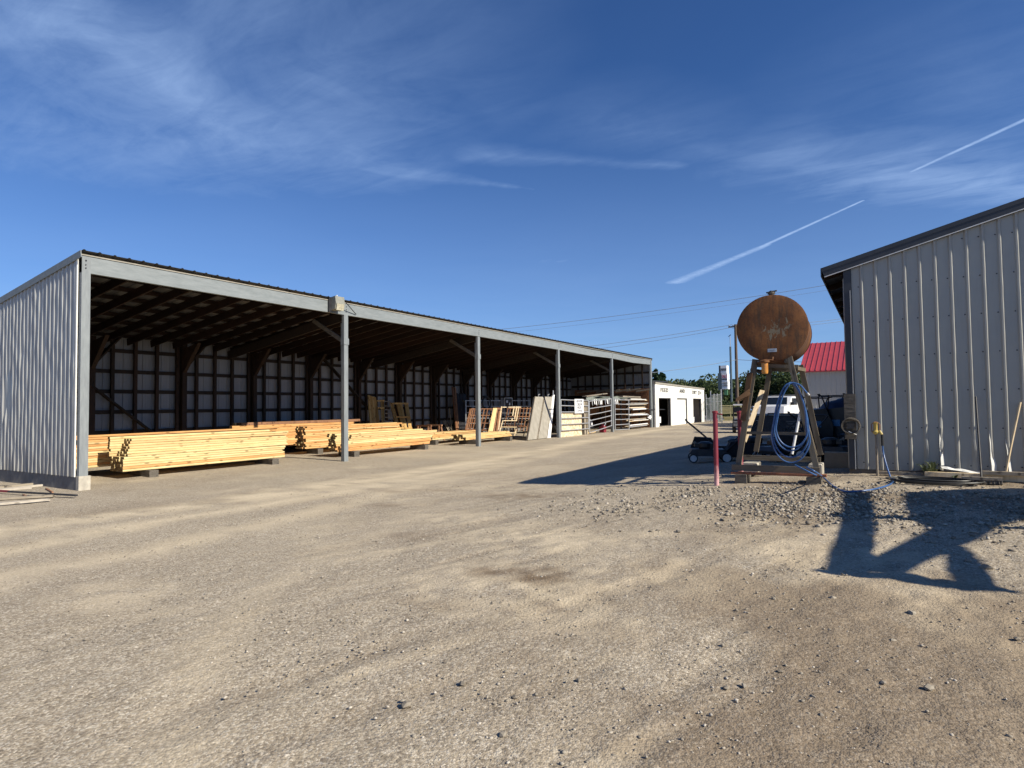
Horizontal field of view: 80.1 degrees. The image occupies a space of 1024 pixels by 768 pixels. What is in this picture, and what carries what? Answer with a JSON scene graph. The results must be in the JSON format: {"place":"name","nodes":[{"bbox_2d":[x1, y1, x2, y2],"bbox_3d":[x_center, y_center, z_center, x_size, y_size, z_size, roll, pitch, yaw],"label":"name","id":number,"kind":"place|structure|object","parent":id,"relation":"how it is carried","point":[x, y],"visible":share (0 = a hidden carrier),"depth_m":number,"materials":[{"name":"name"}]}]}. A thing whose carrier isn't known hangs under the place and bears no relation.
{"place":"outdoors","nodes":[
{"label":"outdoors","id":0,"kind":"place"},
{"bbox_2d":[0,413,1023,767],"bbox_3d":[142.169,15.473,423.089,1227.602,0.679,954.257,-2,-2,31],"label":"ground","id":1,"kind":"structure","parent":0,"point":[292,729],"depth_m":4.57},
{"bbox_2d":[0,494,53,499],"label":"plank","id":2,"kind":"object","parent":1,"relation":"on","point":[25,497],"visible":1,"depth_m":11.60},
{"bbox_2d":[0,490,77,495],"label":"steel bar","id":3,"kind":"object","parent":1,"relation":"on","point":[43,493],"visible":1,"depth_m":11.99,"materials":[{"name":"red paint"}]},
{"bbox_2d":[130,469,158,476],"bbox_3d":[-9.369,2.271,15.508,0.980,0.194,0.220,-2,-3,33],"label":"timber block","id":4,"kind":"object","parent":1,"relation":"on","point":[149,473],"depth_m":15.31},
{"bbox_2d":[255,458,278,464],"bbox_3d":[-7.455,2.358,18.498,0.950,0.194,0.220,-2,-3,36],"label":"timber block","id":5,"kind":"object","parent":1,"relation":"on","point":[272,461],"depth_m":18.30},
{"bbox_2d":[121,455,284,471],"bbox_3d":[-8.283,2.171,16.831,0.101,0.058,4.700,-2,-2,31],"label":"lumber board","id":6,"kind":"object","parent":5,"relation":"on","point":[160,467],"visible":1,"depth_m":16.40,"materials":[{"name":"brown wood"}]},
{"bbox_2d":[121,453,284,469],"bbox_3d":[-8.280,2.112,16.825,0.101,0.058,4.700,-2,-2,31],"label":"lumber board","id":7,"kind":"object","parent":6,"relation":"on","point":[187,462],"visible":1,"depth_m":16.47,"materials":[{"name":"brown wood"}]},
{"bbox_2d":[121,451,284,466],"bbox_3d":[-8.293,2.051,16.851,0.103,0.060,4.700,-2,-2,31],"label":"lumber board","id":8,"kind":"object","parent":7,"relation":"on","point":[160,462],"visible":1,"depth_m":16.41,"materials":[{"name":"brown wood"}]},
{"bbox_2d":[121,450,281,464],"bbox_3d":[-8.312,1.991,16.806,0.101,0.058,4.600,-2,-2,31],"label":"lumber board","id":9,"kind":"object","parent":8,"relation":"on","point":[183,458],"visible":1,"depth_m":16.43,"materials":[{"name":"brown wood"}]},
{"bbox_2d":[121,447,283,461],"bbox_3d":[-8.295,1.930,16.848,0.101,0.058,4.700,-2,-2,31],"label":"lumber board","id":10,"kind":"object","parent":9,"relation":"on","point":[153,458],"visible":1,"depth_m":16.36,"materials":[{"name":"brown wood"}]},
{"bbox_2d":[122,445,284,458],"bbox_3d":[-8.275,1.873,16.868,0.101,0.058,4.700,-2,-2,31],"label":"lumber board","id":11,"kind":"object","parent":10,"relation":"on","point":[188,453],"visible":1,"depth_m":16.51,"materials":[{"name":"brown wood"}]},
{"bbox_2d":[126,443,287,456],"bbox_3d":[-8.230,1.808,16.936,0.101,0.060,4.700,-2,-2,31],"label":"lumber board","id":12,"kind":"object","parent":11,"relation":"on","point":[181,451],"visible":1,"depth_m":16.52,"materials":[{"name":"brown wood"}]},
{"bbox_2d":[0,249,667,490],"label":"lumber shed","id":13,"kind":"structure","parent":1,"relation":"on","point":[95,343],"depth_m":20.40,"materials":[{"name":"metal"}]},
{"bbox_2d":[328,295,355,313],"bbox_3d":[-5.179,-2.460,18.993,0.357,0.545,1.156,-2,-2,31],"label":"floodlight","id":14,"kind":"object","parent":13,"relation":"attached to","point":[336,303],"visible":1,"depth_m":18.57,"materials":[{"name":"beige glass"}]},
{"bbox_2d":[560,399,588,430],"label":"farm gate","id":15,"kind":"structure","parent":13,"relation":"attached to","point":[573,417],"depth_m":33.03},
{"bbox_2d":[338,451,358,456],"bbox_3d":[-5.633,2.420,21.018,0.850,0.214,0.220,-2,-3,36],"label":"timber block","id":16,"kind":"object","parent":1,"relation":"on","point":[353,453],"depth_m":20.79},
{"bbox_2d":[338,442,429,451],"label":"lumber board","id":17,"kind":"object","parent":16,"relation":"on","point":[385,447],"visible":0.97,"depth_m":22.28,"materials":[{"name":"brown wood"}]},
{"bbox_2d":[339,441,429,449],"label":"lumber board","id":18,"kind":"object","parent":17,"relation":"on","point":[385,445],"visible":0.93,"depth_m":22.28,"materials":[{"name":"brown wood"}]},
{"bbox_2d":[348,439,430,447],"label":"lumber board","id":19,"kind":"object","parent":18,"relation":"on","point":[387,443],"visible":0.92,"depth_m":22.34,"materials":[{"name":"brown wood"}]},
{"bbox_2d":[348,438,430,445],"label":"lumber board","id":20,"kind":"object","parent":19,"relation":"on","point":[388,441],"visible":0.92,"depth_m":22.39,"materials":[{"name":"brown wood"}]},
{"bbox_2d":[348,436,431,443],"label":"lumber board","id":21,"kind":"object","parent":20,"relation":"on","point":[388,440],"visible":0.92,"depth_m":22.42,"materials":[{"name":"brown wood"}]},
{"bbox_2d":[348,435,431,441],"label":"lumber board","id":22,"kind":"object","parent":21,"relation":"on","point":[387,438],"visible":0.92,"depth_m":22.32,"materials":[{"name":"brown wood"}]},
{"bbox_2d":[348,433,433,439],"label":"lumber board","id":23,"kind":"object","parent":22,"relation":"on","point":[391,436],"visible":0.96,"depth_m":22.50,"materials":[{"name":"brown wood"}]},
{"bbox_2d":[349,431,436,438],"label":"lumber board","id":24,"kind":"object","parent":23,"relation":"on","point":[391,434],"visible":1,"depth_m":22.52,"materials":[{"name":"brown wood"}]},
{"bbox_2d":[349,430,436,436],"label":"lumber board","id":25,"kind":"object","parent":24,"relation":"on","point":[391,433],"visible":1,"depth_m":22.58,"materials":[{"name":"brown wood"}]},
{"bbox_2d":[390,403,411,428],"bbox_3d":[-5.345,1.574,29.814,0.877,1.331,1.625,-2,-2,31],"label":"timber rack","id":26,"kind":"object","parent":1,"relation":"on","point":[402,416],"visible":0.76,"depth_m":29.73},
{"bbox_2d":[456,393,466,429],"bbox_3d":[-2.799,1.710,34.059,0.577,2.447,1.873,0,-2,-7],"label":"black sheeting","id":27,"kind":"object","parent":1,"relation":"on","point":[462,408],"visible":0.77,"depth_m":34.01,"materials":[{"name":"plastic"}]},
{"bbox_2d":[465,408,492,430],"bbox_3d":[-1.640,1.839,31.445,0.958,1.168,3.933,-2,-2,31],"label":"timber rack","id":28,"kind":"object","parent":1,"relation":"on","point":[469,418],"visible":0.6,"depth_m":31.19,"materials":[{"name":"brown wood"}]},
{"bbox_2d":[466,400,530,429],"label":"pipe gate","id":29,"kind":"structure","parent":1,"relation":"on","point":[497,406],"depth_m":35.61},
{"bbox_2d":[0,471,1023,767],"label":"pebbles","id":30,"kind":"object","parent":1,"relation":"on","point":[564,751],"visible":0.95,"depth_m":4.46,"materials":[{"name":"stone"}]},
{"bbox_2d":[504,407,530,431],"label":"wooden gate","id":31,"kind":"structure","parent":1,"relation":"on","point":[519,416],"depth_m":35.86,"materials":[{"name":"brown wood"}]},
{"bbox_2d":[526,394,543,440],"bbox_3d":[1.186,1.631,30.845,0.423,2.294,3.186,-1,-2,12],"label":"scaffold plank","id":32,"kind":"object","parent":1,"relation":"on","point":[534,420],"visible":1,"depth_m":30.73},
{"bbox_2d":[538,394,552,438],"bbox_3d":[1.729,1.653,31.726,0.427,2.302,3.195,-1,-2,13],"label":"scaffold plank","id":33,"kind":"object","parent":1,"relation":"on","point":[545,421],"visible":1,"depth_m":31.62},
{"bbox_2d":[561,413,581,436],"bbox_3d":[3.220,2.203,33.112,0.020,1.270,2.697,-2,-2,31],"label":"strand board panel","id":34,"kind":"object","parent":1,"relation":"on","point":[571,426],"visible":0.86,"depth_m":33.13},
{"bbox_2d":[551,396,638,432],"bbox_3d":[5.879,1.924,40.784,2.280,2.331,10.300,-2,-2,31],"label":"lumber rack","id":35,"kind":"object","parent":1,"relation":"on","point":[589,398],"visible":0.53,"depth_m":39.01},
{"bbox_2d":[589,398,611,432],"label":"farm gate","id":36,"kind":"structure","parent":1,"relation":"on","point":[598,413],"depth_m":36.12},
{"bbox_2d":[652,382,704,426],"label":"feed store","id":37,"kind":"structure","parent":1,"relation":"on","point":[679,404],"depth_m":50.57,"materials":[{"name":"white paint"}]},
{"bbox_2d":[677,399,685,424],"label":"door","id":38,"kind":"structure","parent":37,"relation":"in","point":[681,403],"depth_m":50.85,"materials":[{"name":"white paint"}]},
{"bbox_2d":[686,374,734,402],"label":"leafy tree","id":39,"kind":"object","parent":1,"relation":"on","point":[704,383],"visible":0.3,"depth_m":94.38,"materials":[{"name":"green plant"}]},
{"bbox_2d":[685,419,737,457],"bbox_3d":[5.512,1.449,16.297,1.674,1.034,0.682,-1,-2,19],"label":"lawn mower","id":40,"kind":"object","parent":1,"relation":"on","point":[700,439],"visible":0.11,"depth_m":16.25,"materials":[{"name":"metal"}]},
{"bbox_2d":[710,389,721,422],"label":"chain link gate","id":41,"kind":"structure","parent":1,"relation":"on","point":[714,398],"depth_m":54.35,"materials":[{"name":"metal"}]},
{"bbox_2d":[712,411,721,485],"bbox_3d":[3.475,1.128,10.261,0.170,1.361,0.097,-2,-2,31],"label":"red post","id":42,"kind":"object","parent":1,"relation":"on","point":[715,448],"visible":0.9,"depth_m":10.26,"materials":[{"name":"metal"}]},
{"bbox_2d":[688,420,758,462],"bbox_3d":[5.249,1.425,15.148,1.674,1.034,0.682,-1,-2,14],"label":"lawn mower","id":43,"kind":"object","parent":1,"relation":"on","point":[726,454],"visible":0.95,"depth_m":14.94,"materials":[{"name":"metal"}]},
{"bbox_2d":[720,405,740,420],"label":"pipe trailer","id":44,"kind":"object","parent":1,"relation":"on","point":[727,410],"visible":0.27,"depth_m":55.78,"materials":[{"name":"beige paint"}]},
{"bbox_2d":[728,324,738,403],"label":"utility pole","id":45,"kind":"object","parent":1,"relation":"on","point":[736,366],"visible":0.81,"depth_m":80.25,"materials":[{"name":"brown wood"}]},
{"bbox_2d":[735,474,750,483],"bbox_3d":[3.938,1.613,10.375,0.188,0.182,0.420,-2,-2,31],"label":"timber block","id":46,"kind":"object","parent":1,"relation":"on","point":[743,478],"depth_m":10.21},
{"bbox_2d":[731,356,826,476],"bbox_3d":[4.613,0.542,10.517,1.488,1.964,1.282,-2,-2,31],"label":"tank stand","id":47,"kind":"object","parent":46,"relation":"on","point":[738,467],"visible":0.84,"depth_m":10.31,"materials":[{"name":"wood"}]},
{"bbox_2d":[736,290,811,363],"bbox_3d":[4.612,-0.956,10.672,1.112,1.197,1.303,-2,-2,28],"label":"fuel tank","id":48,"kind":"object","parent":47,"relation":"on","point":[770,325],"visible":0.96,"depth_m":10.12,"materials":[{"name":"metal"}]},
{"bbox_2d":[771,382,816,475],"bbox_3d":[4.679,0.755,9.820,0.871,1.596,0.387,-1,-2,0],"label":"delivery hose","id":49,"kind":"object","parent":47,"relation":"hanging from","point":[776,416],"visible":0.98,"depth_m":9.84,"materials":[{"name":"blue rubber"}]},
{"bbox_2d":[738,369,774,406],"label":"leafy tree","id":50,"kind":"object","parent":1,"relation":"on","point":[741,379],"visible":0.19,"depth_m":96.25,"materials":[{"name":"green plant"}]},
{"bbox_2d":[521,474,1023,551],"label":"crushed stone","id":51,"kind":"object","parent":1,"relation":"on","point":[850,501],"visible":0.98,"depth_m":7.99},
{"bbox_2d":[745,372,801,401],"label":"leafy tree","id":52,"kind":"object","parent":1,"relation":"on","point":[781,379],"visible":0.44,"depth_m":90.66,"materials":[{"name":"green plant"}]},
{"bbox_2d":[749,413,798,435],"bbox_3d":[11.194,1.788,24.864,2.500,1.129,2.300,-2,-2,31],"label":"enclosed trailer","id":53,"kind":"object","parent":1,"relation":"on","point":[786,418],"visible":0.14,"depth_m":24.05,"materials":[{"name":"metal"}]},
{"bbox_2d":[751,395,798,413],"bbox_3d":[17.194,1.819,39.314,2.380,2.194,5.440,-2,-3,38],"label":"white truck","id":54,"kind":"object","parent":1,"relation":"on","point":[789,404],"visible":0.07,"depth_m":38.18,"materials":[{"name":"paint"}]},
{"bbox_2d":[754,414,827,461],"bbox_3d":[6.430,1.224,13.932,1.674,1.034,0.682,0,-2,-20],"label":"lawn mower","id":55,"kind":"object","parent":1,"relation":"on","point":[768,450],"visible":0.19,"depth_m":13.70,"materials":[{"name":"metal"}]},
{"bbox_2d":[767,413,847,456],"bbox_3d":[6.468,1.144,13.243,0.682,1.034,1.674,1,-3,-42],"label":"lawn mower","id":56,"kind":"object","parent":1,"relation":"on","point":[830,444],"visible":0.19,"depth_m":13.06,"materials":[{"name":"metal"}]},
{"bbox_2d":[802,395,833,437],"bbox_3d":[7.784,1.023,15.530,0.750,1.479,0.830,-2,-2,31],"label":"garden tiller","id":57,"kind":"object","parent":1,"relation":"on","point":[826,428],"visible":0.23,"depth_m":15.37,"materials":[{"name":"black metal"}]},
{"bbox_2d":[801,341,845,408],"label":"red roof building","id":58,"kind":"structure","parent":1,"relation":"on","point":[824,366],"depth_m":40.53,"materials":[{"name":"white metal"}]},
{"bbox_2d":[817,393,844,437],"bbox_3d":[8.219,0.981,15.390,0.830,1.479,0.750,1,-3,-44],"label":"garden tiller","id":59,"kind":"object","parent":1,"relation":"on","point":[836,415],"visible":0.25,"depth_m":15.31,"materials":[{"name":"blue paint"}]},
{"bbox_2d":[824,451,848,467],"bbox_3d":[6.218,1.444,11.629,0.430,0.284,0.360,-2,-2,31],"label":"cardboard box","id":60,"kind":"object","parent":1,"relation":"on","point":[835,459],"visible":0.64,"depth_m":11.49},
{"bbox_2d":[806,435,893,491],"bbox_3d":[5.172,1.194,9.239,1.094,0.758,2.268,-2,-2,31],"label":"supply hose","id":61,"kind":"object","parent":1,"relation":"on","point":[882,445],"visible":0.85,"depth_m":9.19,"materials":[{"name":"blue rubber"}]},
{"bbox_2d":[871,421,882,475],"bbox_3d":[6.031,1.095,10.036,0.103,0.951,0.154,0,-2,-21],"label":"yard hydrant","id":62,"kind":"object","parent":1,"relation":"on","point":[875,431],"visible":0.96,"depth_m":10.04,"materials":[{"name":"metal"}]},
{"bbox_2d":[879,471,923,475],"bbox_3d":[6.701,1.445,9.721,1.500,0.050,0.100,-2,-2,31],"label":"timber","id":63,"kind":"object","parent":1,"relation":"on","point":[904,473],"visible":0.29,"depth_m":9.88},
{"bbox_2d":[820,197,1023,473],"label":"metal building","id":64,"kind":"structure","parent":1,"relation":"on","point":[933,321],"depth_m":9.93,"materials":[{"name":"metal"}]},
{"bbox_2d":[844,394,856,438],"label":"mounting board","id":65,"kind":"object","parent":64,"relation":"attached to","point":[849,406],"visible":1,"depth_m":10.51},
{"bbox_2d":[841,417,860,434],"bbox_3d":[5.814,0.724,10.447,0.291,0.301,0.128,-2,-2,31],"label":"cable coil","id":66,"kind":"object","parent":65,"relation":"hanging from","point":[850,426],"visible":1,"depth_m":10.44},
{"bbox_2d":[885,476,983,485],"bbox_3d":[6.312,1.446,9.123,1.232,0.073,0.691,-2,-2,31],"label":"hose coil","id":67,"kind":"object","parent":1,"relation":"on","point":[935,480],"visible":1,"depth_m":8.99,"materials":[{"name":"black rubber"}]},
{"bbox_2d":[924,471,1023,481],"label":"timber","id":68,"kind":"object","parent":1,"relation":"on","point":[1007,478],"visible":0.6,"depth_m":9.33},
{"bbox_2d":[982,471,1023,475],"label":"timber","id":69,"kind":"object","parent":68,"relation":"on","point":[1002,473],"visible":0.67,"depth_m":9.07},
{"bbox_2d":[1005,402,1021,470],"bbox_3d":[7.605,0.860,9.246,0.465,1.172,0.036,0,-2,-20],"label":"wooden stick","id":70,"kind":"object","parent":68,"relation":"on","point":[1013,435],"visible":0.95,"depth_m":9.24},
{"bbox_2d":[961,396,1002,484],"bbox_3d":[7.104,0.843,9.298,0.490,1.315,0.799,-2,-2,31],"label":"push broom","id":71,"kind":"object","parent":1,"relation":"on","point":[993,480],"visible":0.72,"depth_m":9.03,"materials":[{"name":"black plastic"}]},
{"bbox_2d":[0,0,1023,385],"label":"sky","id":72,"kind":"structure","parent":0,"point":[498,164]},
{"bbox_2d":[818,395,843,407],"bbox_3d":[8.550,1.036,16.355,0.750,1.479,0.830,-1,-2,20],"label":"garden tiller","id":73,"kind":"object","parent":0,"point":[829,396],"visible":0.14,"depth_m":16.20,"materials":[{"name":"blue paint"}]},
{"bbox_2d":[819,397,843,408],"bbox_3d":[8.757,0.682,16.090,1.294,0.698,0.942,-1,-2,15],"label":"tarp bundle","id":74,"kind":"object","parent":73,"relation":"on","point":[838,403],"visible":0.2,"depth_m":15.88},
{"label":"lumber board","id":75,"kind":"object","parent":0,"visible":0},
{"bbox_2d":[125,441,286,453],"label":"lumber board","id":76,"kind":"object","parent":75,"relation":"on","point":[161,450],"visible":0.97,"depth_m":16.53,"materials":[{"name":"brown wood"}]},
{"bbox_2d":[126,439,286,450],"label":"lumber board","id":77,"kind":"object","parent":76,"relation":"on","point":[173,447],"visible":1,"depth_m":16.65,"materials":[{"name":"brown wood"}]},
{"bbox_2d":[127,437,287,448],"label":"lumber board","id":78,"kind":"object","parent":77,"relation":"on","point":[180,444],"visible":1,"depth_m":16.64,"materials":[{"name":"brown wood"}]},
{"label":"lumber board","id":79,"kind":"object","parent":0,"visible":0},
{"bbox_2d":[107,446,121,448],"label":"lumber board","id":80,"kind":"object","parent":79,"relation":"on","point":[117,447],"visible":0.09,"depth_m":15.16,"materials":[{"name":"brown wood"}]},
{"bbox_2d":[108,444,121,446],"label":"lumber board","id":81,"kind":"object","parent":80,"relation":"on","point":[111,445],"visible":0.09,"depth_m":15.12,"materials":[{"name":"brown wood"}]},
{"bbox_2d":[108,441,123,443],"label":"lumber board","id":82,"kind":"object","parent":81,"relation":"on","point":[119,442],"visible":0.11,"depth_m":15.20,"materials":[{"name":"brown wood"}]},
{"bbox_2d":[108,432,256,441],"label":"lumber board","id":83,"kind":"object","parent":82,"relation":"on","point":[112,440],"visible":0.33,"depth_m":15.24,"materials":[{"name":"brown wood"}]},
{"bbox_2d":[108,429,269,438],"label":"lumber board","id":84,"kind":"object","parent":83,"relation":"on","point":[161,435],"visible":1,"depth_m":16.69,"materials":[{"name":"brown wood"}]},
{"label":"lumber board","id":85,"kind":"object","parent":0,"visible":0},
{"bbox_2d":[126,436,285,445],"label":"lumber board","id":86,"kind":"object","parent":85,"relation":"on","point":[172,442],"visible":0.97,"depth_m":16.69,"materials":[{"name":"brown wood"}]},
{"bbox_2d":[128,433,286,443],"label":"lumber board","id":87,"kind":"object","parent":86,"relation":"on","point":[166,440],"visible":1,"depth_m":16.77,"materials":[{"name":"brown wood"}]},
{"bbox_2d":[130,431,287,440],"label":"lumber board","id":88,"kind":"object","parent":87,"relation":"on","point":[179,437],"visible":1,"depth_m":16.82,"materials":[{"name":"brown wood"}]},
{"bbox_3d":[-8.209,2.372,19.424,0.500,0.254,0.220,-2,-2,31],"label":"timber block","id":89,"kind":"object","parent":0,"visible":0},
{"bbox_2d":[76,464,109,468],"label":"lumber board","id":90,"kind":"object","parent":89,"relation":"on","point":[101,465],"visible":0.07,"depth_m":15.43,"materials":[{"name":"brown wood"}]},
{"bbox_2d":[76,462,109,465],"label":"lumber board","id":91,"kind":"object","parent":90,"relation":"on","point":[99,463],"visible":0.07,"depth_m":15.45,"materials":[{"name":"brown wood"}]},
{"bbox_2d":[76,459,110,463],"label":"lumber board","id":92,"kind":"object","parent":91,"relation":"on","point":[97,461],"visible":0.07,"depth_m":15.44,"materials":[{"name":"brown wood"}]},
{"bbox_2d":[76,457,109,461],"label":"lumber board","id":93,"kind":"object","parent":92,"relation":"on","point":[104,458],"visible":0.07,"depth_m":15.45,"materials":[{"name":"brown wood"}]},
{"bbox_2d":[76,455,107,458],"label":"lumber board","id":94,"kind":"object","parent":93,"relation":"on","point":[101,456],"visible":0.07,"depth_m":15.43,"materials":[{"name":"brown wood"}]},
{"bbox_2d":[76,453,106,456],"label":"lumber board","id":95,"kind":"object","parent":94,"relation":"on","point":[97,454],"visible":0.07,"depth_m":15.43,"materials":[{"name":"brown wood"}]},
{"bbox_2d":[76,450,108,454],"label":"lumber board","id":96,"kind":"object","parent":95,"relation":"on","point":[94,452],"visible":0.1,"depth_m":15.42,"materials":[{"name":"brown wood"}]},
{"bbox_2d":[76,448,108,451],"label":"lumber board","id":97,"kind":"object","parent":96,"relation":"on","point":[102,449],"visible":0.07,"depth_m":15.43,"materials":[{"name":"brown wood"}]},
{"bbox_2d":[76,446,107,449],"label":"lumber board","id":98,"kind":"object","parent":97,"relation":"on","point":[100,447],"visible":0.07,"depth_m":15.43,"materials":[{"name":"brown wood"}]},
{"bbox_2d":[76,444,107,447],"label":"lumber board","id":99,"kind":"object","parent":98,"relation":"on","point":[95,445],"visible":0.07,"depth_m":15.42,"materials":[{"name":"brown wood"}]},
{"bbox_2d":[88,441,107,444],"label":"lumber board","id":100,"kind":"object","parent":99,"relation":"on","point":[90,443],"visible":0.07,"depth_m":15.43,"materials":[{"name":"brown wood"}]},
{"bbox_2d":[88,431,271,441],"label":"lumber board","id":101,"kind":"object","parent":100,"relation":"on","point":[103,440],"visible":0.17,"depth_m":15.60,"materials":[{"name":"brown wood"}]},
{"bbox_2d":[76,429,276,439],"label":"lumber board","id":102,"kind":"object","parent":101,"relation":"on","point":[96,438],"visible":0.27,"depth_m":15.49,"materials":[{"name":"brown wood"}]},
{"bbox_2d":[76,427,279,437],"bbox_3d":[-9.373,1.369,17.374,0.096,0.055,6.400,-2,-2,31],"label":"lumber board","id":103,"kind":"object","parent":102,"relation":"on","point":[128,434],"visible":0.84,"depth_m":17.15,"materials":[{"name":"brown wood"}]},
{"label":"lumber board","id":104,"kind":"object","parent":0,"visible":0},
{"bbox_2d":[277,429,295,431],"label":"lumber board","id":105,"kind":"object","parent":104,"relation":"on","point":[290,430],"visible":0.11,"depth_m":23.20,"materials":[{"name":"brown wood"}]},
{"bbox_2d":[277,424,340,429],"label":"lumber board","id":106,"kind":"object","parent":105,"relation":"on","point":[286,428],"visible":0.26,"depth_m":23.16,"materials":[{"name":"brown wood"}]},
{"bbox_2d":[230,422,353,428],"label":"lumber board","id":107,"kind":"object","parent":106,"relation":"on","point":[284,425],"visible":0.83,"depth_m":23.09,"materials":[{"name":"brown wood"}]},
{"bbox_2d":[239,419,359,425],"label":"lumber board","id":108,"kind":"object","parent":107,"relation":"on","point":[288,422],"visible":0.93,"depth_m":23.32,"materials":[{"name":"brown wood"}]},
{"label":"road","id":109,"kind":"structure","parent":0,"visible":0},
{"bbox_2d":[718,365,729,398],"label":"road sign","id":110,"kind":"object","parent":109,"relation":"on","point":[723,379],"visible":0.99,"depth_m":72.46,"materials":[{"name":"white metal"}]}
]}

